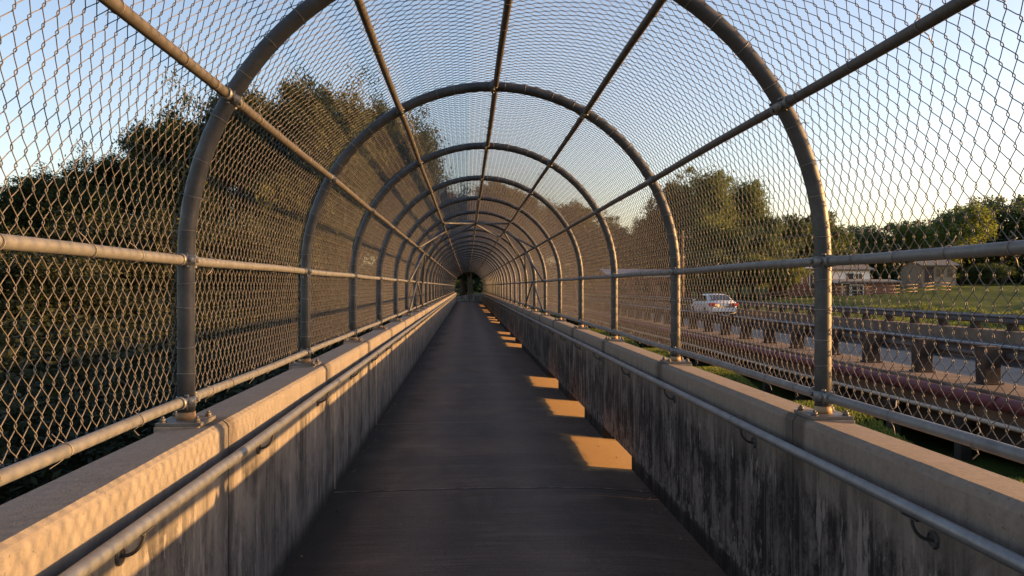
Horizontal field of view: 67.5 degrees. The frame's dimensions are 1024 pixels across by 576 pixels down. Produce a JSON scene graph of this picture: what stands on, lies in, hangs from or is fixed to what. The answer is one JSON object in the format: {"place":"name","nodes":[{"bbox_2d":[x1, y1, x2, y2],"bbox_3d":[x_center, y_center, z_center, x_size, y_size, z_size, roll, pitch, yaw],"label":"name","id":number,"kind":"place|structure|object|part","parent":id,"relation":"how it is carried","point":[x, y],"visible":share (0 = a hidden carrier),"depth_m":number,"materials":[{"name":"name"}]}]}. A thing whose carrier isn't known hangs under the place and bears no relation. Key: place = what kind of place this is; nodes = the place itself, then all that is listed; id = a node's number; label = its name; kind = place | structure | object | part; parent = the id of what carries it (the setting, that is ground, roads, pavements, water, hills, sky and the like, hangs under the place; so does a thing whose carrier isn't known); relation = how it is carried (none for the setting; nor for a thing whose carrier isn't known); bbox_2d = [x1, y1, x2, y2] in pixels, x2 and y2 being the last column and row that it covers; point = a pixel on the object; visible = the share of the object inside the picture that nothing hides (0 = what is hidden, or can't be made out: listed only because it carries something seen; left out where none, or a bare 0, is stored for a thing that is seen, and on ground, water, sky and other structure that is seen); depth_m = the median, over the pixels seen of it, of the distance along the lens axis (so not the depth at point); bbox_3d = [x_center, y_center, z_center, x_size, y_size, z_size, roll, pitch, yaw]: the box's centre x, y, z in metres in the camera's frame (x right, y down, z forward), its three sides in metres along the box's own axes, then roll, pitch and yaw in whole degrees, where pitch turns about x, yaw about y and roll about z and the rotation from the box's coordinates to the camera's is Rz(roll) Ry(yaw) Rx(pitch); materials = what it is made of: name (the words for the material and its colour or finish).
{"place":"outdoors","nodes":[
{"label":"outdoors","id":0,"kind":"place"},
{"bbox_2d":[280,302,726,575],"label":"walkway","id":1,"kind":"structure","parent":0,"point":[447,476],"depth_m":6.03,"materials":[{"name":"concrete"}]},
{"bbox_2d":[0,293,456,575],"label":"parapet wall","id":2,"kind":"structure","parent":1,"relation":"on","point":[246,482],"depth_m":3.38,"materials":[{"name":"concrete"}]},
{"bbox_2d":[0,0,1023,486],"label":"fence tunnel","id":3,"kind":"structure","parent":2,"relation":"on","point":[430,278],"depth_m":4.19,"materials":[{"name":"metal"}]},
{"bbox_2d":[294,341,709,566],"bbox_3d":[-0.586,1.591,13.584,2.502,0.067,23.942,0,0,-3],"label":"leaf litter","id":4,"kind":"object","parent":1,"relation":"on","point":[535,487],"visible":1,"depth_m":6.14,"materials":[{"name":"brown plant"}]},
{"bbox_2d":[482,293,1023,575],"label":"parapet wall","id":5,"kind":"structure","parent":1,"relation":"on","point":[737,478],"depth_m":3.72,"materials":[{"name":"concrete"}]},
{"bbox_2d":[0,0,1023,268],"label":"sky","id":6,"kind":"structure","parent":0,"point":[996,9],"materials":[{"name":"blue"}]},
{"bbox_2d":[332,281,1023,482],"bbox_3d":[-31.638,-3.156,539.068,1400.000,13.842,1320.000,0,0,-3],"label":"ground","id":7,"kind":"structure","parent":0,"point":[999,465],"depth_m":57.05,"materials":[{"name":"green plant"}]},
{"bbox_2d":[0,301,71,396],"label":"bush","id":8,"kind":"object","parent":7,"relation":"on","point":[24,354],"visible":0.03,"depth_m":17.63,"materials":[{"name":"green plant"}]},
{"bbox_2d":[0,413,84,502],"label":"bush","id":9,"kind":"object","parent":7,"relation":"on","point":[3,489],"visible":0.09,"depth_m":8.74,"materials":[{"name":"green plant"}]},
{"bbox_2d":[0,160,86,256],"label":"tree","id":10,"kind":"object","parent":7,"relation":"on","point":[17,204],"visible":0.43,"depth_m":41.07,"materials":[{"name":"green plant"}]},
{"bbox_2d":[0,324,148,462],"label":"bush","id":11,"kind":"object","parent":7,"relation":"on","point":[16,371],"visible":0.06,"depth_m":12.15,"materials":[{"name":"green plant"}]},
{"bbox_2d":[0,223,176,372],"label":"tree","id":12,"kind":"object","parent":7,"relation":"on","point":[7,285],"visible":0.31,"depth_m":20.44,"materials":[{"name":"green plant"}]},
{"bbox_2d":[1,274,176,371],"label":"bush","id":13,"kind":"object","parent":7,"relation":"on","point":[57,313],"visible":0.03,"depth_m":20.66,"materials":[{"name":"green plant"}]},
{"bbox_2d":[38,139,148,233],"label":"tree","id":14,"kind":"object","parent":7,"relation":"on","point":[64,191],"visible":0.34,"depth_m":40.86,"materials":[{"name":"green plant"}]},
{"bbox_2d":[0,340,205,492],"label":"bush","id":15,"kind":"object","parent":7,"relation":"on","point":[28,372],"visible":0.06,"depth_m":12.17,"materials":[{"name":"green plant"}]},
{"bbox_2d":[0,287,219,422],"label":"bush","id":16,"kind":"object","parent":7,"relation":"on","point":[34,358],"visible":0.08,"depth_m":16.07,"materials":[{"name":"green plant"}]},
{"bbox_2d":[0,305,221,387],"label":"bush","id":17,"kind":"object","parent":7,"relation":"on","point":[64,338],"visible":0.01,"depth_m":18.92,"materials":[{"name":"green plant"}]},
{"bbox_2d":[17,348,230,462],"bbox_3d":[-8.357,3.176,16.204,6.014,3.914,7.973,0,0,28],"label":"bush","id":18,"kind":"object","parent":7,"relation":"on","point":[63,360],"depth_m":15.74,"materials":[{"name":"green plant"}]},
{"bbox_2d":[12,189,240,324],"bbox_3d":[-13.971,0.357,28.472,9.469,7.916,8.608,0,0,-40],"label":"tree","id":19,"kind":"object","parent":7,"relation":"on","point":[101,235],"visible":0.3,"depth_m":26.86,"materials":[{"name":"green plant"}]},
{"bbox_2d":[0,339,266,504],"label":"bush","id":20,"kind":"object","parent":7,"relation":"on","point":[103,450],"visible":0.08,"depth_m":9.85,"materials":[{"name":"green plant"}]},
{"bbox_2d":[74,107,241,249],"bbox_3d":[-18.633,-3.231,40.903,8.690,12.823,8.096,0,0,-29],"label":"tree","id":21,"kind":"object","parent":7,"relation":"on","point":[132,156],"visible":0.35,"depth_m":39.21,"materials":[{"name":"green plant"}]},
{"bbox_2d":[10,315,321,463],"bbox_3d":[-5.622,2.863,14.848,9.541,4.683,7.197,0,0,7],"label":"bush","id":22,"kind":"object","parent":7,"relation":"on","point":[240,386],"visible":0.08,"depth_m":14.51,"materials":[{"name":"green plant"}]},
{"bbox_2d":[42,276,322,368],"bbox_3d":[-10.937,2.398,24.366,8.534,5.553,11.312,0,0,38],"label":"bush","id":23,"kind":"object","parent":7,"relation":"on","point":[169,307],"visible":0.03,"depth_m":24.18,"materials":[{"name":"green plant"}]},
{"bbox_2d":[87,300,327,384],"bbox_3d":[-8.655,2.728,21.996,7.409,4.822,9.822,0,0,55],"label":"bush","id":24,"kind":"object","parent":7,"relation":"on","point":[196,338],"visible":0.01,"depth_m":21.50,"materials":[{"name":"green plant"}]},
{"bbox_2d":[131,298,285,343],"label":"bush","id":25,"kind":"object","parent":7,"relation":"on","point":[221,312],"visible":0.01,"depth_m":27.84,"materials":[{"name":"green plant"}]},
{"bbox_2d":[119,311,341,393],"bbox_3d":[-7.129,2.850,19.278,9.327,4.579,7.036,0,0,26],"label":"bush","id":26,"kind":"object","parent":7,"relation":"on","point":[211,344],"visible":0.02,"depth_m":18.88,"materials":[{"name":"green plant"}]},
{"bbox_2d":[148,66,320,273],"bbox_3d":[-14.356,-3.399,40.836,8.669,16.086,9.306,0,0,-45],"label":"tree","id":27,"kind":"object","parent":7,"relation":"on","point":[175,181],"visible":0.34,"depth_m":39.66,"materials":[{"name":"green plant"}]},
{"bbox_2d":[172,197,367,331],"bbox_3d":[-11.015,0.504,33.235,8.318,8.797,9.150,0,0,0],"label":"tree","id":28,"kind":"object","parent":7,"relation":"on","point":[247,260],"visible":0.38,"depth_m":31.91,"materials":[{"name":"green plant"}]},
{"bbox_2d":[203,282,347,337],"bbox_3d":[-11.136,2.325,33.073,11.791,5.788,8.894,0,0,48],"label":"bush","id":29,"kind":"object","parent":7,"relation":"on","point":[271,307],"depth_m":31.04,"materials":[{"name":"green plant"}]},
{"bbox_2d":[225,184,339,270],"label":"tree","id":30,"kind":"object","parent":7,"relation":"on","point":[279,207],"depth_m":53.40,"materials":[{"name":"green plant"}]},
{"bbox_2d":[213,311,361,370],"bbox_3d":[-6.012,2.871,23.813,7.306,4.754,9.685,0,0,59],"label":"bush","id":31,"kind":"object","parent":7,"relation":"on","point":[334,345],"visible":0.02,"depth_m":23.22,"materials":[{"name":"green plant"}]},
{"bbox_2d":[217,288,365,354],"bbox_3d":[-9.462,2.580,31.167,10.493,5.151,7.915,0,0,17],"label":"bush","id":32,"kind":"object","parent":7,"relation":"on","point":[345,322],"depth_m":30.14,"materials":[{"name":"green plant"}]},
{"bbox_2d":[219,58,378,269],"bbox_3d":[-11.457,-3.615,42.787,8.970,17.652,9.628,0,0,5],"label":"tree","id":33,"kind":"object","parent":7,"relation":"on","point":[304,121],"visible":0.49,"depth_m":40.53,"materials":[{"name":"green plant"}]},
{"bbox_2d":[281,318,372,353],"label":"bush","id":34,"kind":"object","parent":7,"relation":"on","point":[347,331],"depth_m":28.93,"materials":[{"name":"green plant"}]},
{"bbox_2d":[317,85,384,303],"bbox_3d":[-11.113,-3.912,49.763,5.807,18.111,9.117,0,0,0],"label":"tree","id":35,"kind":"object","parent":7,"relation":"on","point":[368,142],"visible":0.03,"depth_m":49.82,"materials":[{"name":"green plant"}]},
{"bbox_2d":[314,301,393,335],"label":"bush","id":36,"kind":"object","parent":7,"relation":"on","point":[385,323],"visible":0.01,"depth_m":33.41,"materials":[{"name":"green plant"}]},
{"bbox_2d":[338,293,375,320],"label":"bush","id":37,"kind":"object","parent":7,"relation":"on","point":[360,306],"depth_m":40.02,"materials":[{"name":"green plant"}]},
{"bbox_2d":[341,300,410,322],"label":"bush","id":38,"kind":"object","parent":7,"relation":"on","point":[372,312],"visible":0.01,"depth_m":38.22,"materials":[{"name":"green plant"}]},
{"bbox_2d":[339,89,446,299],"bbox_3d":[-9.574,-4.312,53.933,9.211,19.296,9.887,0,0,-43],"label":"tree","id":39,"kind":"object","parent":7,"relation":"on","point":[402,162],"visible":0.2,"depth_m":52.59,"materials":[{"name":"green plant"}]},
{"bbox_2d":[368,122,454,287],"bbox_3d":[-8.455,-4.657,61.073,8.306,19.282,8.341,0,0,34],"label":"tree","id":40,"kind":"object","parent":7,"relation":"on","point":[425,206],"depth_m":61.14,"materials":[{"name":"green plant"}]},
{"bbox_2d":[431,175,485,248],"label":"tree","id":41,"kind":"object","parent":7,"relation":"on","point":[453,208],"visible":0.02,"depth_m":95.96,"materials":[{"name":"green plant"}]},
{"bbox_2d":[463,272,472,294],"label":"tree","id":42,"kind":"object","parent":7,"relation":"on","point":[470,285],"depth_m":103.65,"materials":[{"name":"green plant"}]},
{"bbox_2d":[456,292,481,302],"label":"end wall","id":43,"kind":"structure","parent":7,"relation":"on","point":[477,297],"depth_m":78.82,"materials":[{"name":"concrete"}]},
{"bbox_2d":[456,181,539,296],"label":"tree","id":44,"kind":"object","parent":7,"relation":"on","point":[502,204],"visible":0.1,"depth_m":96.70,"materials":[{"name":"green plant"}]},
{"bbox_2d":[458,227,557,295],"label":"tree","id":45,"kind":"object","parent":7,"relation":"on","point":[462,277],"visible":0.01,"depth_m":124.28,"materials":[{"name":"green plant"}]},
{"bbox_2d":[471,190,557,301],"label":"tree","id":46,"kind":"object","parent":7,"relation":"on","point":[535,230],"visible":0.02,"depth_m":111.92,"materials":[{"name":"green plant"}]},
{"bbox_2d":[496,228,532,303],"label":"tree","id":47,"kind":"object","parent":7,"relation":"on","point":[518,248],"visible":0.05,"depth_m":88.78,"materials":[{"name":"green plant"}]},
{"bbox_2d":[534,202,562,292],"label":"tree","id":48,"kind":"object","parent":7,"relation":"on","point":[546,220],"visible":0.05,"depth_m":133.72,"materials":[{"name":"green plant"}]},
{"bbox_2d":[544,198,596,298],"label":"tree","id":49,"kind":"object","parent":7,"relation":"on","point":[574,215],"visible":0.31,"depth_m":121.64,"materials":[{"name":"green plant"}]},
{"bbox_2d":[569,212,621,275],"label":"tree","id":50,"kind":"object","parent":7,"relation":"on","point":[595,248],"visible":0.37,"depth_m":117.48,"materials":[{"name":"green plant"}]},
{"bbox_2d":[568,253,622,282],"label":"tree","id":51,"kind":"object","parent":7,"relation":"on","point":[604,267],"visible":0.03,"depth_m":128.44,"materials":[{"name":"green plant"}]},
{"bbox_2d":[174,255,1023,295],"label":"woods","id":52,"kind":"object","parent":7,"relation":"on","point":[1018,277],"visible":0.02,"depth_m":146.86,"materials":[{"name":"green plant"}]},
{"bbox_2d":[608,212,652,268],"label":"tree","id":53,"kind":"object","parent":7,"relation":"on","point":[621,239],"visible":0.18,"depth_m":112.19,"materials":[{"name":"green plant"}]},
{"bbox_2d":[594,269,690,301],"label":"brick shop","id":54,"kind":"structure","parent":7,"relation":"on","point":[619,280],"depth_m":101.33,"materials":[{"name":"brick"}]},
{"bbox_2d":[618,281,627,292],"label":"window","id":55,"kind":"structure","parent":54,"relation":"in","point":[619,288],"depth_m":100.76,"materials":[{"name":"grey glass"}]},
{"bbox_2d":[635,281,648,292],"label":"window","id":56,"kind":"structure","parent":54,"relation":"in","point":[639,283],"depth_m":101.08,"materials":[{"name":"grey glass"}]},
{"bbox_2d":[656,281,668,292],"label":"window","id":57,"kind":"structure","parent":54,"relation":"in","point":[656,281],"depth_m":101.48,"materials":[{"name":"grey glass"}]},
{"bbox_2d":[617,234,685,268],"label":"tree","id":58,"kind":"object","parent":7,"relation":"on","point":[652,253],"visible":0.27,"depth_m":107.74,"materials":[{"name":"green plant"}]},
{"bbox_2d":[632,169,687,268],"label":"tree","id":59,"kind":"object","parent":7,"relation":"on","point":[658,217],"visible":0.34,"depth_m":105.11,"materials":[{"name":"green plant"}]},
{"bbox_2d":[677,231,691,296],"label":"utility pole","id":60,"kind":"object","parent":7,"relation":"on","point":[682,280],"visible":0.5,"depth_m":75.00,"materials":[{"name":"brown wood"}]},
{"bbox_2d":[668,159,749,296],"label":"tree","id":61,"kind":"object","parent":7,"relation":"on","point":[716,189],"visible":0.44,"depth_m":99.77,"materials":[{"name":"green plant"}]},
{"bbox_2d":[680,247,745,296],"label":"tree","id":62,"kind":"object","parent":7,"relation":"on","point":[715,275],"visible":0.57,"depth_m":89.71,"materials":[{"name":"green plant"}]},
{"bbox_2d":[685,213,763,293],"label":"tree","id":63,"kind":"object","parent":7,"relation":"on","point":[715,232],"visible":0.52,"depth_m":95.09,"materials":[{"name":"green plant"}]},
{"bbox_2d":[724,170,783,296],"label":"tree","id":64,"kind":"object","parent":7,"relation":"on","point":[758,196],"visible":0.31,"depth_m":102.91,"materials":[{"name":"green plant"}]},
{"bbox_2d":[720,223,794,297],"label":"tree","id":65,"kind":"object","parent":7,"relation":"on","point":[762,246],"visible":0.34,"depth_m":93.15,"materials":[{"name":"green plant"}]},
{"bbox_2d":[738,254,780,299],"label":"tree","id":66,"kind":"object","parent":7,"relation":"on","point":[752,272],"visible":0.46,"depth_m":89.25,"materials":[{"name":"green plant"}]},
{"bbox_2d":[522,301,1023,432],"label":"conduit pipe","id":67,"kind":"object","parent":7,"relation":"on","point":[986,421],"visible":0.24,"depth_m":14.35,"materials":[{"name":"metal"}]},
{"bbox_2d":[543,294,1023,459],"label":"road bridge","id":68,"kind":"structure","parent":7,"relation":"on","point":[962,452],"depth_m":17.07,"materials":[{"name":"metal"}]},
{"bbox_2d":[530,295,1023,384],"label":"guard rail","id":69,"kind":"object","parent":68,"relation":"on","point":[993,354],"visible":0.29,"depth_m":16.80,"materials":[{"name":"metal"}]},
{"bbox_2d":[564,292,1023,330],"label":"guard rail","id":70,"kind":"object","parent":68,"relation":"on","point":[1007,319],"visible":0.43,"depth_m":32.36,"materials":[{"name":"metal"}]},
{"bbox_2d":[549,305,1023,416],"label":"service pipe","id":71,"kind":"object","parent":7,"relation":"on","point":[999,401],"visible":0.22,"depth_m":14.45,"materials":[{"name":"metal"}]},
{"bbox_2d":[766,259,813,289],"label":"tree","id":72,"kind":"object","parent":7,"relation":"on","point":[790,272],"visible":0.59,"depth_m":87.76,"materials":[{"name":"green plant"}]},
{"bbox_2d":[768,267,813,296],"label":"brick house","id":73,"kind":"structure","parent":7,"relation":"on","point":[809,278],"depth_m":93.29,"materials":[{"name":"brick"}]},
{"bbox_2d":[809,272,813,289],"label":"door","id":74,"kind":"structure","parent":73,"relation":"in","point":[810,276],"depth_m":93.28,"materials":[{"name":"white"}]},
{"bbox_2d":[750,210,837,258],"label":"tree","id":75,"kind":"object","parent":7,"relation":"on","point":[803,241],"visible":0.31,"depth_m":99.93,"materials":[{"name":"green plant"}]},
{"bbox_2d":[794,211,859,255],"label":"tree","id":76,"kind":"object","parent":7,"relation":"on","point":[842,238],"visible":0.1,"depth_m":104.10,"materials":[{"name":"green plant"}]},
{"bbox_2d":[832,264,873,278],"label":"white house","id":77,"kind":"structure","parent":7,"relation":"on","point":[862,269],"depth_m":95.65,"materials":[{"name":"white paint"}]},
{"bbox_2d":[845,273,853,278],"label":"window","id":78,"kind":"structure","parent":77,"relation":"in","point":[850,276],"depth_m":95.63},
{"bbox_2d":[854,273,862,278],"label":"window","id":79,"kind":"structure","parent":77,"relation":"in","point":[858,276],"depth_m":95.68,"materials":[{"name":"grey glass"}]},
{"bbox_2d":[759,281,950,301],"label":"rail fence","id":80,"kind":"object","parent":7,"relation":"on","point":[872,290],"visible":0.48,"depth_m":79.23,"materials":[{"name":"brown wood"}]},
{"bbox_2d":[832,279,902,295],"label":"brick garage","id":81,"kind":"structure","parent":7,"relation":"on","point":[859,281],"depth_m":86.84,"materials":[{"name":"brown brick"}]},
{"bbox_2d":[842,283,849,295],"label":"door","id":82,"kind":"structure","parent":81,"relation":"in","point":[847,284],"depth_m":86.67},
{"bbox_2d":[851,285,863,295],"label":"window","id":83,"kind":"structure","parent":81,"relation":"in","point":[853,288],"depth_m":86.73,"materials":[{"name":"grey glass"}]},
{"bbox_2d":[846,221,904,276],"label":"tree","id":84,"kind":"object","parent":7,"relation":"on","point":[871,244],"visible":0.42,"depth_m":117.27,"materials":[{"name":"green plant"}]},
{"bbox_2d":[887,220,934,250],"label":"tree","id":85,"kind":"object","parent":7,"relation":"on","point":[907,237],"visible":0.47,"depth_m":118.22,"materials":[{"name":"green plant"}]},
{"bbox_2d":[893,218,957,268],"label":"tree","id":86,"kind":"object","parent":7,"relation":"on","point":[924,226],"visible":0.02,"depth_m":132.28,"materials":[{"name":"green plant"}]},
{"bbox_2d":[914,200,1000,285],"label":"tree","id":87,"kind":"object","parent":7,"relation":"on","point":[966,231],"visible":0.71,"depth_m":114.47,"materials":[{"name":"green plant"}]},
{"bbox_2d":[937,194,1023,284],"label":"tree","id":88,"kind":"object","parent":7,"relation":"on","point":[1009,225],"visible":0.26,"depth_m":122.00,"materials":[{"name":"green plant"}]},
{"bbox_2d":[959,263,1018,285],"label":"tree","id":89,"kind":"object","parent":7,"relation":"on","point":[987,272],"visible":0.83,"depth_m":112.24,"materials":[{"name":"green plant"}]},
{"bbox_2d":[1005,220,1023,267],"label":"tree","id":90,"kind":"object","parent":7,"relation":"on","point":[1021,260],"visible":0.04,"depth_m":135.35,"materials":[{"name":"green plant"}]},
{"bbox_2d":[567,297,1023,385],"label":"road","id":91,"kind":"structure","parent":0,"point":[1014,373],"depth_m":22.87,"materials":[{"name":"grey asphalt"}]},
{"bbox_2d":[690,293,736,316],"bbox_3d":[12.625,1.068,48.280,2.120,1.454,4.700,0,0,-2],"label":"car","id":92,"kind":"object","parent":91,"relation":"on","point":[718,304],"visible":0.68,"depth_m":46.48,"materials":[{"name":"white paint"}]},
{"bbox_3d":[12.685,0.568,46.836,1.240,0.312,0.739,0,0,-2],"label":"rear window","id":93,"kind":"part","parent":92,"relation":"part of","materials":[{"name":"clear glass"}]},
{"bbox_2d":[629,304,1021,375],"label":"road markings","id":94,"kind":"object","parent":91,"relation":"on","point":[884,332],"depth_m":29.71,"materials":[{"name":"paint"}]},
{"bbox_2d":[896,259,958,286],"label":"beige house","id":95,"kind":"structure","parent":0,"point":[947,273],"depth_m":105.68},
{"bbox_2d":[924,267,933,282],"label":"door","id":96,"kind":"structure","parent":95,"relation":"in","point":[926,276],"depth_m":105.65,"materials":[{"name":"grey"}]},
{"bbox_2d":[936,268,943,276],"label":"window","id":97,"kind":"structure","parent":95,"relation":"in","point":[938,272],"depth_m":105.62,"materials":[{"name":"grey glass"}]},
{"bbox_2d":[947,268,953,276],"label":"window","id":98,"kind":"structure","parent":95,"relation":"in","point":[949,273],"depth_m":105.60,"materials":[{"name":"grey glass"}]},
{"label":"utility pole","id":99,"kind":"object","parent":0,"visible":0},
{"bbox_2d":[728,204,1020,238],"bbox_3d":[29.564,-5.734,61.700,0.026,1.631,80.041,0,0,-5],"label":"overhead wire","id":100,"kind":"object","parent":99,"relation":"attached to","point":[880,226],"visible":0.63,"depth_m":59.96,"materials":[{"name":"black metal"}]},
{"bbox_2d":[747,207,1021,238],"bbox_3d":[30.662,-5.734,61.765,0.026,1.631,80.041,0,0,-5],"label":"overhead wire","id":101,"kind":"object","parent":99,"relation":"attached to","point":[909,224],"visible":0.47,"depth_m":57.77,"materials":[{"name":"black metal"}]},
{"bbox_2d":[758,208,1021,238],"bbox_3d":[31.161,-5.734,61.795,0.026,1.631,80.041,0,0,-5],"label":"overhead wire","id":102,"kind":"object","parent":99,"relation":"attached to","point":[909,225],"visible":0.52,"depth_m":59.56,"materials":[{"name":"black metal"}]},
{"bbox_3d":[33.960,-2.310,22.028,1.800,8.902,0.353,0,0,-3],"label":"utility pole","id":103,"kind":"object","parent":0,"visible":0},
{"bbox_2d":[837,237,1019,253],"bbox_3d":[30.362,-3.834,61.751,0.026,1.631,80.041,0,0,-5],"label":"overhead wire","id":104,"kind":"object","parent":103,"relation":"attached to","point":[932,246],"visible":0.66,"depth_m":56.24,"materials":[{"name":"black metal"}]}
]}

